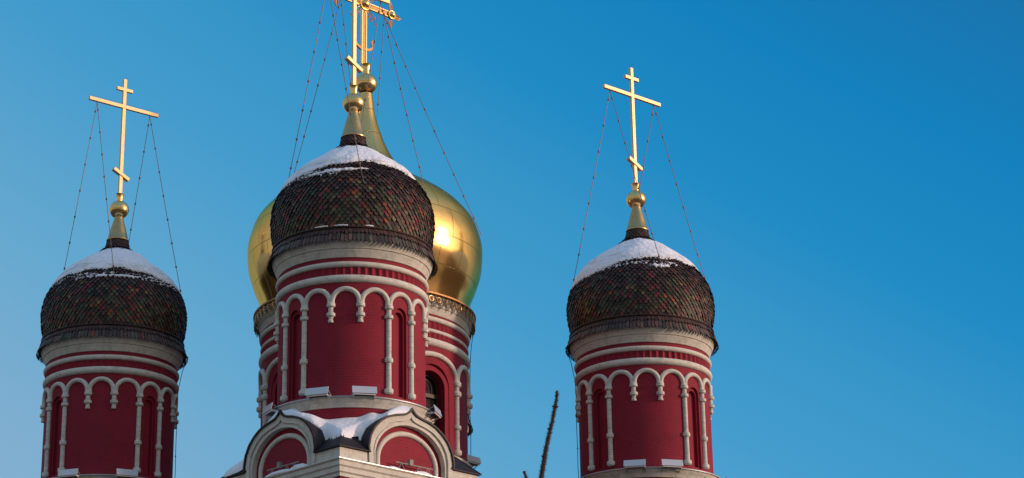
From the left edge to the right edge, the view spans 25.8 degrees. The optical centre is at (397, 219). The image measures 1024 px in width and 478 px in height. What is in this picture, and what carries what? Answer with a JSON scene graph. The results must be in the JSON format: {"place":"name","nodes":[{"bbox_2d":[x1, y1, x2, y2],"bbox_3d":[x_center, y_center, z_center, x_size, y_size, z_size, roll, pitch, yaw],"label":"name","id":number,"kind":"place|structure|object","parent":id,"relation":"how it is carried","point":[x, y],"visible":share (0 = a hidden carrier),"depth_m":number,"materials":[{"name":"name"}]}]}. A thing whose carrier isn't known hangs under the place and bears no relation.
{"place":"outdoors","nodes":[
{"label":"outdoors","id":0,"kind":"place"},
{"bbox_2d":[0,0,1023,477],"label":"sky","id":1,"kind":"structure","parent":0,"point":[849,174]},
{"label":"ground","id":2,"kind":"structure","parent":0,"visible":0},
{"bbox_2d":[221,407,481,477],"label":"church","id":3,"kind":"structure","parent":2,"relation":"on","point":[380,447],"depth_m":60.62,"materials":[{"name":"red paint"}]},
{"bbox_2d":[36,79,187,477],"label":"corner tower","id":4,"kind":"structure","parent":3,"relation":"on","point":[111,353],"depth_m":71.04,"materials":[{"name":"red brick"}]},
{"bbox_2d":[58,468,79,477],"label":"floodlight","id":5,"kind":"object","parent":4,"relation":"attached to","point":[68,473],"visible":1,"depth_m":69.20,"materials":[{"name":"metal"}]},
{"bbox_2d":[76,274,142,278],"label":"snow patch","id":6,"kind":"object","parent":4,"relation":"on","point":[118,275],"visible":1,"depth_m":71.65,"materials":[{"name":"white snow"}]},
{"bbox_2d":[52,271,177,291],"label":"snow dusting","id":7,"kind":"object","parent":4,"relation":"on","point":[124,276],"visible":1,"depth_m":71.98,"materials":[{"name":"white snow"}]},
{"bbox_2d":[51,247,179,291],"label":"snow","id":8,"kind":"structure","parent":4,"relation":"on","point":[127,259],"depth_m":72.52,"materials":[{"name":"white snow"}]},
{"bbox_2d":[116,468,137,477],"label":"floodlight","id":9,"kind":"object","parent":4,"relation":"attached to","point":[125,473],"visible":1,"depth_m":69.22,"materials":[{"name":"metal"}]},
{"bbox_2d":[224,410,278,476],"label":"snow drift","id":10,"kind":"object","parent":3,"relation":"on","point":[237,467],"visible":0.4,"depth_m":62.14,"materials":[{"name":"white snow"}]},
{"bbox_2d":[265,469,289,476],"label":"snow heap","id":11,"kind":"object","parent":3,"relation":"on","point":[277,472],"visible":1,"depth_m":60.62,"materials":[{"name":"white snow"}]},
{"bbox_2d":[267,461,298,475],"bbox_3d":[-3.104,6.728,60.565,0.147,0.309,1.400,17,-26,-38],"label":"light rail","id":12,"kind":"object","parent":3,"relation":"on","point":[279,465],"visible":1,"depth_m":60.64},
{"bbox_2d":[290,463,306,469],"bbox_3d":[-2.701,6.677,60.166,0.203,0.148,0.884,18,-27,-40],"label":"snow heap","id":13,"kind":"object","parent":3,"relation":"on","point":[298,466],"visible":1,"depth_m":60.03,"materials":[{"name":"white snow"}]},
{"bbox_2d":[282,406,411,439],"bbox_3d":[-1.431,5.561,60.478,3.706,1.238,1.784,0,-20,0],"label":"snow drift","id":14,"kind":"object","parent":3,"relation":"on","point":[350,427],"visible":0.98,"depth_m":60.28,"materials":[{"name":"white snow"}]},
{"bbox_2d":[266,0,437,423],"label":"corner tower","id":15,"kind":"structure","parent":3,"relation":"on","point":[351,300],"depth_m":62.41,"materials":[{"name":"red brick"}]},
{"bbox_2d":[262,402,277,418],"bbox_3d":[-3.480,5.372,61.924,0.402,0.409,0.680,9,-22,-22],"label":"floodlight","id":16,"kind":"object","parent":15,"relation":"attached to","point":[268,411],"visible":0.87,"depth_m":61.89,"materials":[{"name":"metal"}]},
{"bbox_2d":[287,168,340,185],"bbox_3d":[-2.587,-1.171,63.731,2.253,0.282,0.448,-16,-25,37],"label":"snow dusting","id":17,"kind":"object","parent":15,"relation":"on","point":[317,174],"visible":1,"depth_m":63.42,"materials":[{"name":"white snow"}]},
{"bbox_2d":[305,386,331,400],"bbox_3d":[-2.156,4.822,60.794,0.680,0.409,0.402,-7,-21,19],"label":"floodlight","id":18,"kind":"object","parent":15,"relation":"attached to","point":[316,392],"visible":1,"depth_m":60.68,"materials":[{"name":"white paint"}]},
{"bbox_2d":[302,167,368,178],"bbox_3d":[-1.785,-1.348,63.346,2.035,0.235,0.364,-4,-20,10],"label":"snow patch","id":19,"kind":"object","parent":15,"relation":"on","point":[334,170],"visible":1,"depth_m":63.22,"materials":[{"name":"white snow"}]},
{"bbox_2d":[279,144,415,192],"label":"snow","id":20,"kind":"structure","parent":15,"relation":"on","point":[343,154],"depth_m":64.01,"materials":[{"name":"white snow"}]},
{"bbox_2d":[352,386,376,399],"bbox_3d":[-0.934,4.780,60.681,0.680,0.409,0.402,3,-20,-9],"label":"floodlight","id":21,"kind":"object","parent":15,"relation":"attached to","point":[364,390],"visible":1,"depth_m":60.55,"materials":[{"name":"metal"}]},
{"bbox_2d":[425,405,441,422],"bbox_3d":[0.952,5.459,62.222,0.402,0.409,0.680,-6,-21,15],"label":"floodlight","id":22,"kind":"object","parent":15,"relation":"attached to","point":[436,414],"visible":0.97,"depth_m":62.17,"materials":[{"name":"metal"}]},
{"bbox_2d":[247,0,482,467],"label":"central tower","id":23,"kind":"structure","parent":3,"relation":"on","point":[453,282],"depth_m":71.28,"materials":[{"name":"gold paint"}]},
{"bbox_2d":[425,372,438,427],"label":"window","id":24,"kind":"structure","parent":23,"relation":"in","point":[431,386],"depth_m":69.98,"materials":[{"name":"black glass"}]},
{"bbox_2d":[467,454,480,468],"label":"floodlight","id":25,"kind":"object","parent":23,"relation":"attached to","point":[473,461],"visible":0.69,"depth_m":71.04,"materials":[{"name":"metal"}]},
{"bbox_2d":[395,459,432,474],"bbox_3d":[0.454,6.724,60.557,1.400,0.309,0.147,17,-26,-38],"label":"light rail","id":26,"kind":"object","parent":3,"relation":"on","point":[410,462],"visible":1,"depth_m":60.43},
{"bbox_2d":[414,471,431,475],"bbox_3d":[0.690,6.915,60.754,0.708,0.104,0.182,15,-25,-35],"label":"snow heap","id":27,"kind":"object","parent":3,"relation":"on","point":[422,472],"visible":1,"depth_m":60.65,"materials":[{"name":"white snow"}]},
{"bbox_2d":[467,415,472,436],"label":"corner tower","id":28,"kind":"structure","parent":3,"relation":"on","point":[469,426],"depth_m":80.32,"materials":[{"name":"paint"}]},
{"bbox_2d":[565,67,720,477],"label":"corner tower","id":29,"kind":"structure","parent":3,"relation":"on","point":[641,346],"depth_m":70.09,"materials":[{"name":"red brick"}]},
{"bbox_2d":[571,237,697,289],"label":"snow","id":30,"kind":"structure","parent":29,"relation":"on","point":[638,248],"depth_m":71.61,"materials":[{"name":"white snow"}]},
{"bbox_2d":[624,459,645,472],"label":"floodlight","id":31,"kind":"object","parent":29,"relation":"attached to","point":[639,463],"visible":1,"depth_m":68.23,"materials":[{"name":"metal"}]},
{"bbox_2d":[603,261,677,269],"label":"snow dusting","id":32,"kind":"object","parent":29,"relation":"on","point":[640,262],"visible":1,"depth_m":70.91,"materials":[{"name":"white snow"}]},
{"bbox_2d":[650,263,669,266],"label":"snow patch","id":33,"kind":"object","parent":29,"relation":"on","point":[659,265],"visible":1,"depth_m":70.74,"materials":[{"name":"white snow"}]},
{"bbox_2d":[660,459,682,472],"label":"floodlight","id":34,"kind":"object","parent":29,"relation":"attached to","point":[668,463],"visible":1,"depth_m":68.21,"materials":[{"name":"metal"}]},
{"bbox_2d":[523,390,558,477],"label":"bare branch","id":35,"kind":"object","parent":2,"relation":"on","point":[543,464],"visible":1,"depth_m":20.54,"materials":[{"name":"brown plant"}]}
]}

